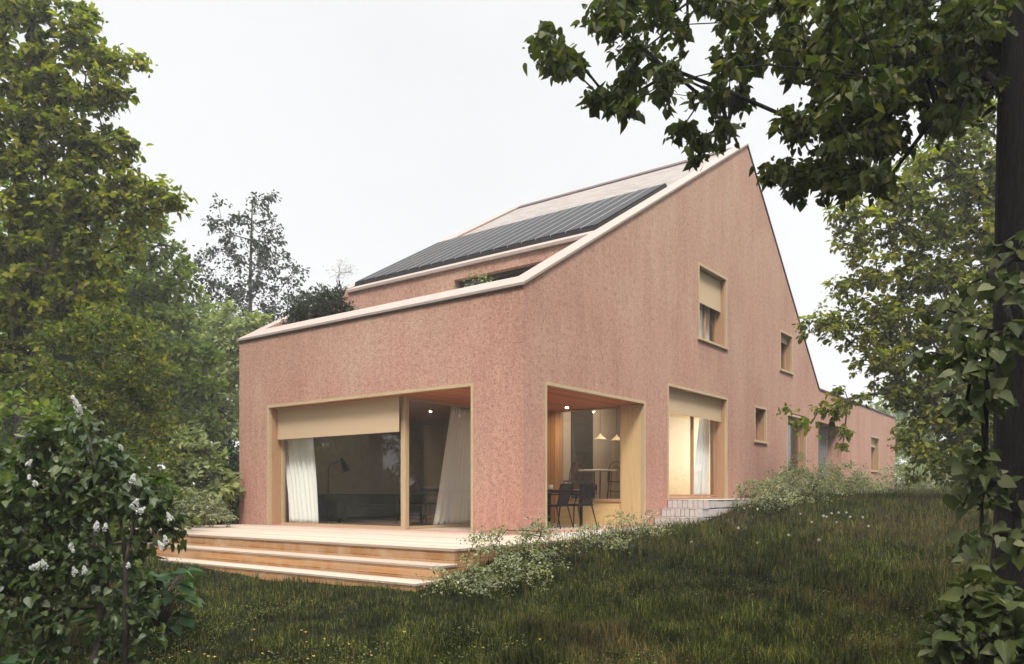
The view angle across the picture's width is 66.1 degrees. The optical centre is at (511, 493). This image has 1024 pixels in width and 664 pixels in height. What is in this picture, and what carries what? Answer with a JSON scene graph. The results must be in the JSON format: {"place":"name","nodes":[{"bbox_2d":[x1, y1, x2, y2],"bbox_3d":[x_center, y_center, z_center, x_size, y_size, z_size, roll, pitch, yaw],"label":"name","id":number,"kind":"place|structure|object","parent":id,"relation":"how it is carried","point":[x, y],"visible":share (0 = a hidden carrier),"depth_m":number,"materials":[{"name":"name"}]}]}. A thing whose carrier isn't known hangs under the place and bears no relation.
{"place":"outdoors","nodes":[
{"label":"outdoors","id":0,"kind":"place"},
{"bbox_2d":[0,481,993,663],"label":"ground","id":1,"kind":"structure","parent":0,"point":[417,620],"depth_m":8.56,"materials":[{"name":"green plant"}]},
{"bbox_2d":[0,653,60,663],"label":"broad leaved plant","id":2,"kind":"object","parent":1,"relation":"on","point":[14,658],"visible":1,"depth_m":5.40,"materials":[{"name":"green plant"}]},
{"bbox_2d":[0,387,153,588],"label":"undergrowth shrub","id":3,"kind":"object","parent":1,"relation":"on","point":[47,406],"visible":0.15,"depth_m":10.40,"materials":[{"name":"green plant"}]},
{"bbox_2d":[0,179,159,482],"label":"woodland tree","id":4,"kind":"object","parent":1,"relation":"on","point":[2,434],"visible":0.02,"depth_m":23.53,"materials":[{"name":"green plant"}]},
{"bbox_2d":[0,180,169,455],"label":"woodland tree","id":5,"kind":"object","parent":1,"relation":"on","point":[70,356],"visible":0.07,"depth_m":20.58,"materials":[{"name":"green plant"}]},
{"bbox_2d":[0,395,191,663],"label":"lilac bush","id":6,"kind":"object","parent":1,"relation":"on","point":[46,486],"visible":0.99,"depth_m":6.03,"materials":[{"name":"green plant"}]},
{"bbox_2d":[0,300,193,546],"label":"leaved tree","id":7,"kind":"object","parent":1,"relation":"on","point":[127,384],"visible":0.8,"depth_m":12.28,"materials":[{"name":"green plant"}]},
{"bbox_2d":[0,0,197,531],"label":"maple tree","id":8,"kind":"object","parent":1,"relation":"on","point":[32,69],"visible":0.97,"depth_m":14.15,"materials":[{"name":"green plant"}]},
{"bbox_2d":[0,417,201,550],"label":"undergrowth shrub","id":9,"kind":"object","parent":1,"relation":"on","point":[162,471],"visible":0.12,"depth_m":13.79,"materials":[{"name":"green plant"}]},
{"bbox_2d":[71,593,165,645],"bbox_3d":[-3.465,1.130,6.884,0.758,0.498,0.746,0,0,-11],"label":"broad leaved plant","id":10,"kind":"object","parent":1,"relation":"on","point":[82,618],"visible":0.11,"depth_m":6.79,"materials":[{"name":"green plant"}]},
{"bbox_2d":[56,256,212,497],"bbox_3d":[-14.285,-4.181,28.820,7.175,9.139,7.405,0,0,25],"label":"woodland tree","id":11,"kind":"object","parent":1,"relation":"on","point":[166,337],"depth_m":28.81,"materials":[{"name":"green plant"}]},
{"bbox_2d":[42,167,228,491],"bbox_3d":[-9.896,-4.007,20.492,5.095,9.462,2.177,0,0,5],"label":"green tree","id":12,"kind":"object","parent":1,"relation":"on","point":[204,390],"visible":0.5,"depth_m":20.33,"materials":[{"name":"green plant"}]},
{"bbox_2d":[62,410,233,525],"bbox_3d":[-8.635,-0.382,18.165,3.926,3.083,4.134,0,0,37],"label":"undergrowth shrub","id":13,"kind":"object","parent":1,"relation":"on","point":[152,463],"visible":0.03,"depth_m":17.95,"materials":[{"name":"green plant"}]},
{"bbox_2d":[108,564,207,636],"bbox_3d":[-3.305,1.008,7.373,0.992,0.648,0.961,0,0,37],"label":"broad leaved plant","id":14,"kind":"object","parent":1,"relation":"on","point":[186,586],"visible":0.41,"depth_m":7.28,"materials":[{"name":"green plant"}]},
{"bbox_2d":[114,284,248,466],"bbox_3d":[-12.887,-4.012,31.010,7.334,8.658,7.107,0,0,40],"label":"woodland tree","id":15,"kind":"object","parent":1,"relation":"on","point":[206,309],"visible":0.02,"depth_m":30.47,"materials":[{"name":"green plant"}]},
{"bbox_2d":[147,484,238,527],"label":"shrub","id":16,"kind":"object","parent":1,"relation":"on","point":[189,502],"visible":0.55,"depth_m":15.51,"materials":[{"name":"green plant"}]},
{"bbox_2d":[141,423,245,525],"bbox_3d":[-7.036,-0.389,16.991,2.586,2.335,1.350,0,0,-6],"label":"hazel shrub","id":17,"kind":"object","parent":1,"relation":"on","point":[202,461],"visible":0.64,"depth_m":16.83,"materials":[{"name":"green plant"}]},
{"bbox_2d":[171,311,246,454],"bbox_3d":[-13.454,-4.193,36.192,7.653,8.658,7.416,0,0,-34],"label":"woodland tree","id":18,"kind":"object","parent":1,"relation":"on","point":[233,440],"visible":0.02,"depth_m":34.61,"materials":[{"name":"green plant"}]},
{"bbox_2d":[186,422,238,511],"bbox_3d":[-8.170,-0.524,22.474,3.663,3.260,3.563,0,0,37],"label":"undergrowth shrub","id":19,"kind":"object","parent":1,"relation":"on","point":[230,443],"visible":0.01,"depth_m":21.80,"materials":[{"name":"green plant"}]},
{"bbox_2d":[211,443,238,519],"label":"dark shrub","id":20,"kind":"object","parent":1,"relation":"on","point":[233,463],"visible":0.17,"depth_m":18.89,"materials":[{"name":"green plant"}]},
{"bbox_2d":[179,297,273,476],"bbox_3d":[-9.099,-2.852,25.030,3.093,6.781,1.760,0,0,-2],"label":"ash tree","id":21,"kind":"object","parent":1,"relation":"on","point":[231,331],"visible":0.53,"depth_m":24.87,"materials":[{"name":"green plant"}]},
{"bbox_2d":[188,189,310,335],"bbox_3d":[-11.425,-6.488,33.963,5.476,13.382,2.480,0,0,9],"label":"poplar tree","id":22,"kind":"object","parent":1,"relation":"on","point":[236,295],"visible":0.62,"depth_m":33.90,"materials":[{"name":"green plant"}]},
{"bbox_2d":[91,524,587,591],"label":"wooden deck","id":23,"kind":"structure","parent":1,"relation":"on","point":[400,558],"depth_m":10.95,"materials":[{"name":"beige wood"}]},
{"bbox_2d":[323,254,357,288],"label":"faint tree","id":24,"kind":"object","parent":1,"relation":"on","point":[341,272],"visible":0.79,"depth_m":95.00,"materials":[{"name":"grey plant"}]},
{"bbox_2d":[415,525,555,600],"bbox_3d":[-0.206,0.801,8.758,1.418,0.911,1.448,0,0,37],"label":"shrub","id":25,"kind":"object","parent":1,"relation":"on","point":[487,573],"visible":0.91,"depth_m":8.63,"materials":[{"name":"green plant"}]},
{"bbox_2d":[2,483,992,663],"bbox_3d":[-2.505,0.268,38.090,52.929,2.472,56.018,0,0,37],"label":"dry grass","id":26,"kind":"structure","parent":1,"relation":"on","point":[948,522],"depth_m":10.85,"materials":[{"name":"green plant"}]},
{"bbox_2d":[471,514,575,571],"bbox_3d":[0.157,0.685,9.788,1.311,0.905,1.202,0,0,11],"label":"shrub","id":27,"kind":"object","parent":1,"relation":"on","point":[537,531],"visible":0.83,"depth_m":9.74,"materials":[{"name":"green plant"}]},
{"bbox_2d":[236,143,895,534],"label":"gabled house","id":28,"kind":"structure","parent":1,"relation":"on","point":[584,305],"depth_m":16.84,"materials":[{"name":"pink paint"}]},
{"bbox_2d":[285,437,318,523],"bbox_3d":[-4.588,-0.596,16.977,1.302,2.480,0.097,0,0,37],"label":"curtain","id":29,"kind":"object","parent":28,"relation":"hanging from","point":[300,469],"visible":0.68,"depth_m":16.91,"materials":[{"name":"white fabric"}]},
{"bbox_2d":[275,280,359,324],"bbox_3d":[-4.201,-3.617,18.061,2.383,2.583,2.606,0,0,-12],"label":"juniper","id":30,"kind":"object","parent":28,"relation":"on","point":[321,307],"visible":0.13,"depth_m":17.58,"materials":[{"name":"green plant"}]},
{"bbox_2d":[323,458,350,523],"bbox_3d":[-3.805,-0.058,17.023,0.618,1.443,0.277,0,0,-8],"label":"floor lamp","id":31,"kind":"object","parent":28,"relation":"on","point":[344,467],"visible":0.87,"depth_m":17.00,"materials":[{"name":"black metal"}]},
{"bbox_2d":[281,397,400,528],"bbox_3d":[-3.522,-0.583,15.942,3.633,2.494,0.080,0,0,37],"label":"window","id":32,"kind":"structure","parent":28,"relation":"in","point":[283,522],"depth_m":16.99,"materials":[{"name":"brown wood"}]},
{"bbox_2d":[318,494,428,522],"bbox_3d":[-3.386,0.334,19.150,0.990,0.660,3.020,0,0,37],"label":"sofa","id":33,"kind":"object","parent":28,"relation":"on","point":[344,506],"visible":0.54,"depth_m":18.48,"materials":[{"name":"fabric"}]},
{"bbox_2d":[394,487,438,523],"bbox_3d":[-1.972,0.254,17.672,1.010,0.820,0.930,0,0,37],"label":"armchair","id":34,"kind":"object","parent":28,"relation":"on","point":[423,502],"visible":0.73,"depth_m":17.46,"materials":[{"name":"fabric"}]},
{"bbox_2d":[409,397,470,528],"bbox_3d":[-0.877,-0.583,16.360,0.080,2.494,3.758,0,0,37],"label":"window","id":35,"kind":"structure","parent":28,"relation":"in","point":[410,398],"depth_m":15.56,"materials":[{"name":"brown wood"}]},
{"bbox_2d":[433,406,470,524],"bbox_3d":[-1.098,-0.576,16.368,0.097,2.441,1.592,0,0,37],"label":"curtain","id":36,"kind":"object","parent":28,"relation":"hanging from","point":[453,505],"visible":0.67,"depth_m":16.28,"materials":[{"name":"white fabric"}]},
{"bbox_2d":[451,263,497,288],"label":"terrace bush","id":37,"kind":"object","parent":28,"relation":"on","point":[471,284],"visible":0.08,"depth_m":14.71,"materials":[{"name":"green plant"}]},
{"bbox_2d":[459,265,535,287],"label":"window","id":38,"kind":"structure","parent":28,"relation":"in","point":[512,273],"depth_m":17.07,"materials":[{"name":"grey glass"}]},
{"bbox_2d":[547,484,573,528],"bbox_3d":[0.806,0.236,15.188,0.638,0.860,0.592,0,0,32],"label":"slatted chair","id":39,"kind":"object","parent":28,"relation":"on","point":[566,498],"visible":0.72,"depth_m":15.04,"materials":[{"name":"black metal"}]},
{"bbox_2d":[547,489,582,525],"bbox_3d":[0.580,0.284,15.889,0.870,0.760,1.870,0,0,37],"label":"terrace table","id":40,"kind":"object","parent":28,"relation":"on","point":[549,491],"visible":0.27,"depth_m":16.34,"materials":[{"name":"black metal"}]},
{"bbox_2d":[563,461,577,498],"bbox_3d":[1.282,-0.304,18.347,0.463,0.934,0.420,0,0,-23],"label":"bentwood chair","id":41,"kind":"object","parent":28,"relation":"on","point":[576,477],"visible":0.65,"depth_m":18.31,"materials":[{"name":"brown wood"}]},
{"bbox_2d":[557,484,596,526],"bbox_3d":[1.321,0.236,15.818,0.638,0.860,0.592,0,0,43],"label":"slatted chair","id":42,"kind":"object","parent":28,"relation":"on","point":[584,502],"visible":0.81,"depth_m":15.67,"materials":[{"name":"black metal"}]},
{"bbox_2d":[574,462,593,498],"bbox_3d":[1.782,-0.304,19.142,0.420,0.934,0.463,0,0,-43],"label":"bentwood chair","id":43,"kind":"object","parent":28,"relation":"on","point":[583,478],"visible":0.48,"depth_m":19.13,"materials":[{"name":"brown wood"}]},
{"bbox_2d":[559,406,620,501],"bbox_3d":[1.689,-0.833,16.865,1.560,1.994,0.135,0,0,37],"label":"window","id":44,"kind":"structure","parent":28,"relation":"in","point":[560,412],"depth_m":17.17,"materials":[{"name":"clear glass"}]},
{"bbox_2d":[578,469,616,498],"bbox_3d":[1.982,-0.196,18.295,0.920,0.719,0.920,0,0,37],"label":"dining table","id":45,"kind":"object","parent":28,"relation":"on","point":[596,470],"visible":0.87,"depth_m":18.12,"materials":[{"name":"beige wood"}]},
{"bbox_2d":[593,433,606,439],"bbox_3d":[2.204,-1.866,19.664,0.340,1.020,0.340,0,0,37],"label":"pendant lamp","id":46,"kind":"object","parent":28,"relation":"hanging from","point":[599,437],"visible":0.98,"depth_m":19.61,"materials":[{"name":"beige"}]},
{"bbox_2d":[607,461,619,498],"bbox_3d":[2.482,-0.304,18.772,0.420,0.934,0.463,0,0,7],"label":"bentwood chair","id":47,"kind":"object","parent":28,"relation":"on","point":[611,481],"visible":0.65,"depth_m":18.61,"materials":[{"name":"brown wood"}]},
{"bbox_2d":[610,408,619,440],"bbox_3d":[2.702,-1.876,20.321,0.340,1.000,0.340,0,0,37],"label":"pendant lamp","id":48,"kind":"object","parent":28,"relation":"hanging from","point":[616,438],"visible":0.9,"depth_m":20.32,"materials":[{"name":"beige"}]},
{"bbox_2d":[667,383,727,499],"bbox_3d":[4.180,-1.126,18.280,0.402,2.498,3.328,0,0,37],"label":"window","id":49,"kind":"structure","parent":28,"relation":"in","point":[681,400],"depth_m":18.83,"materials":[{"name":"brown wood"}]},
{"bbox_2d":[700,303,701,336],"bbox_3d":[4.452,-4.416,19.057,0.067,1.640,0.802,0,0,37],"label":"curtain","id":50,"kind":"object","parent":28,"relation":"hanging from","point":[700,320],"visible":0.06,"depth_m":19.30,"materials":[{"name":"white fabric"}]},
{"bbox_2d":[694,418,709,494],"bbox_3d":[4.732,-1.121,19.560,0.087,2.431,1.042,0,0,37],"label":"curtain","id":51,"kind":"object","parent":28,"relation":"hanging from","point":[701,478],"visible":0.77,"depth_m":19.57,"materials":[{"name":"white fabric"}]},
{"bbox_2d":[706,306,708,339],"bbox_3d":[4.860,-4.416,19.596,0.057,1.640,0.215,0,0,37],"label":"curtain","id":52,"kind":"object","parent":28,"relation":"hanging from","point":[707,323],"visible":0.35,"depth_m":19.55,"materials":[{"name":"white fabric"}]},
{"bbox_2d":[698,262,728,349],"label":"window","id":53,"kind":"structure","parent":28,"relation":"in","point":[712,286],"depth_m":19.23,"materials":[{"name":"brown wood"}]},
{"bbox_2d":[754,405,768,443],"bbox_3d":[6.637,-1.869,21.434,0.370,0.991,0.985,0,0,37],"label":"window","id":54,"kind":"structure","parent":28,"relation":"in","point":[760,413],"depth_m":21.74,"materials":[{"name":"brown wood"}]},
{"bbox_2d":[780,329,793,374],"bbox_3d":[7.937,-4.135,23.150,0.370,1.181,1.190,0,0,37],"label":"window","id":55,"kind":"structure","parent":28,"relation":"in","point":[786,340],"depth_m":23.52,"materials":[{"name":"brown wood"}]},
{"bbox_2d":[787,414,806,491],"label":"window","id":56,"kind":"structure","parent":28,"relation":"in","point":[801,441],"depth_m":24.67,"materials":[{"name":"grey wood"}]},
{"bbox_2d":[818,426,827,432],"bbox_3d":[10.425,-1.156,27.048,0.109,2.400,2.810,0,0,37],"label":"door back","id":57,"kind":"structure","parent":28,"relation":"in","point":[823,429],"depth_m":27.65,"materials":[{"name":"grey"}]},
{"bbox_2d":[818,431,827,482],"bbox_3d":[10.474,-1.066,26.917,0.116,2.180,2.360,0,0,37],"label":"door","id":58,"kind":"structure","parent":28,"relation":"in","point":[823,443],"depth_m":27.42,"materials":[{"name":"metal"}]},
{"bbox_2d":[870,436,880,472],"bbox_3d":[14.586,-1.595,31.944,0.390,1.441,1.560,0,0,37],"label":"window","id":59,"kind":"structure","parent":28,"relation":"in","point":[875,441],"depth_m":32.47,"materials":[{"name":"brown wood"}]},
{"bbox_2d":[558,521,634,555],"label":"shrub","id":60,"kind":"object","parent":1,"relation":"on","point":[589,540],"visible":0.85,"depth_m":10.78,"materials":[{"name":"green plant"}]},
{"bbox_2d":[598,508,672,541],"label":"shrub","id":61,"kind":"object","parent":1,"relation":"on","point":[629,521],"visible":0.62,"depth_m":12.03,"materials":[{"name":"green plant"}]},
{"bbox_2d":[655,499,763,525],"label":"stone steps","id":62,"kind":"structure","parent":1,"relation":"on","point":[688,509],"depth_m":16.43,"materials":[{"name":"stone"}]},
{"bbox_2d":[730,475,813,511],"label":"shrub","id":63,"kind":"object","parent":1,"relation":"on","point":[770,496],"visible":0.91,"depth_m":16.77,"materials":[{"name":"green plant"}]},
{"bbox_2d":[522,0,1023,663],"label":"linden tree","id":64,"kind":"object","parent":1,"relation":"on","point":[958,62],"visible":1,"depth_m":5.55,"materials":[{"name":"green plant"}]},
{"bbox_2d":[749,462,851,503],"bbox_3d":[6.735,-0.099,18.590,2.234,1.268,2.039,0,0,11],"label":"shrub","id":65,"kind":"object","parent":1,"relation":"on","point":[811,481],"visible":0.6,"depth_m":18.23,"materials":[{"name":"green plant"}]},
{"bbox_2d":[755,452,846,494],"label":"shrub","id":66,"kind":"object","parent":1,"relation":"on","point":[802,473],"visible":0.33,"depth_m":20.52,"materials":[{"name":"green plant"}]},
{"bbox_2d":[799,458,882,494],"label":"shrub","id":67,"kind":"object","parent":1,"relation":"on","point":[856,477],"visible":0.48,"depth_m":22.57,"materials":[{"name":"green plant"}]},
{"bbox_2d":[836,468,892,494],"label":"shrub","id":68,"kind":"object","parent":1,"relation":"on","point":[862,489],"visible":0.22,"depth_m":23.71,"materials":[{"name":"green plant"}]},
{"bbox_2d":[772,96,997,497],"bbox_3d":[9.358,-4.232,16.866,7.408,9.037,2.365,0,0,-3],"label":"lime tree","id":69,"kind":"object","parent":1,"relation":"on","point":[944,276],"visible":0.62,"depth_m":16.84,"materials":[{"name":"green plant"}]},
{"bbox_2d":[856,391,930,472],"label":"distant tree","id":70,"kind":"object","parent":1,"relation":"on","point":[887,411],"visible":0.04,"depth_m":64.33,"materials":[{"name":"green plant"}]},
{"bbox_2d":[866,454,942,491],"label":"shrub","id":71,"kind":"object","parent":1,"relation":"on","point":[892,482],"visible":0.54,"depth_m":28.73,"materials":[{"name":"green plant"}]},
{"bbox_2d":[895,446,947,485],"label":"distant shrub","id":72,"kind":"object","parent":1,"relation":"on","point":[896,460],"visible":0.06,"depth_m":40.32,"materials":[{"name":"green plant"}]},
{"bbox_2d":[864,361,989,470],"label":"distant tree","id":73,"kind":"object","parent":1,"relation":"on","point":[901,414],"visible":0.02,"depth_m":50.07,"materials":[{"name":"green plant"}]},
{"bbox_2d":[906,466,956,487],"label":"shrub","id":74,"kind":"object","parent":1,"relation":"on","point":[947,475],"visible":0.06,"depth_m":34.18,"materials":[{"name":"green plant"}]},
{"bbox_2d":[895,379,989,464],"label":"distant tree","id":75,"kind":"object","parent":1,"relation":"on","point":[929,429],"depth_m":57.98,"materials":[{"name":"green plant"}]},
{"bbox_2d":[935,438,980,482],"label":"distant shrub","id":76,"kind":"object","parent":1,"relation":"on","point":[949,452],"depth_m":36.35,"materials":[{"name":"green plant"}]},
{"bbox_2d":[916,564,1023,663],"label":"linden sapling","id":77,"kind":"object","parent":1,"relation":"on","point":[954,638],"visible":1,"depth_m":4.49,"materials":[{"name":"green plant"}]},
{"bbox_2d":[0,0,996,483],"label":"sky","id":78,"kind":"structure","parent":0,"point":[384,131],"materials":[{"name":"white"}]},
{"bbox_2d":[536,526,662,536],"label":"path","id":79,"kind":"structure","parent":0,"point":[562,534],"depth_m":13.21,"materials":[{"name":"concrete"}]}
]}

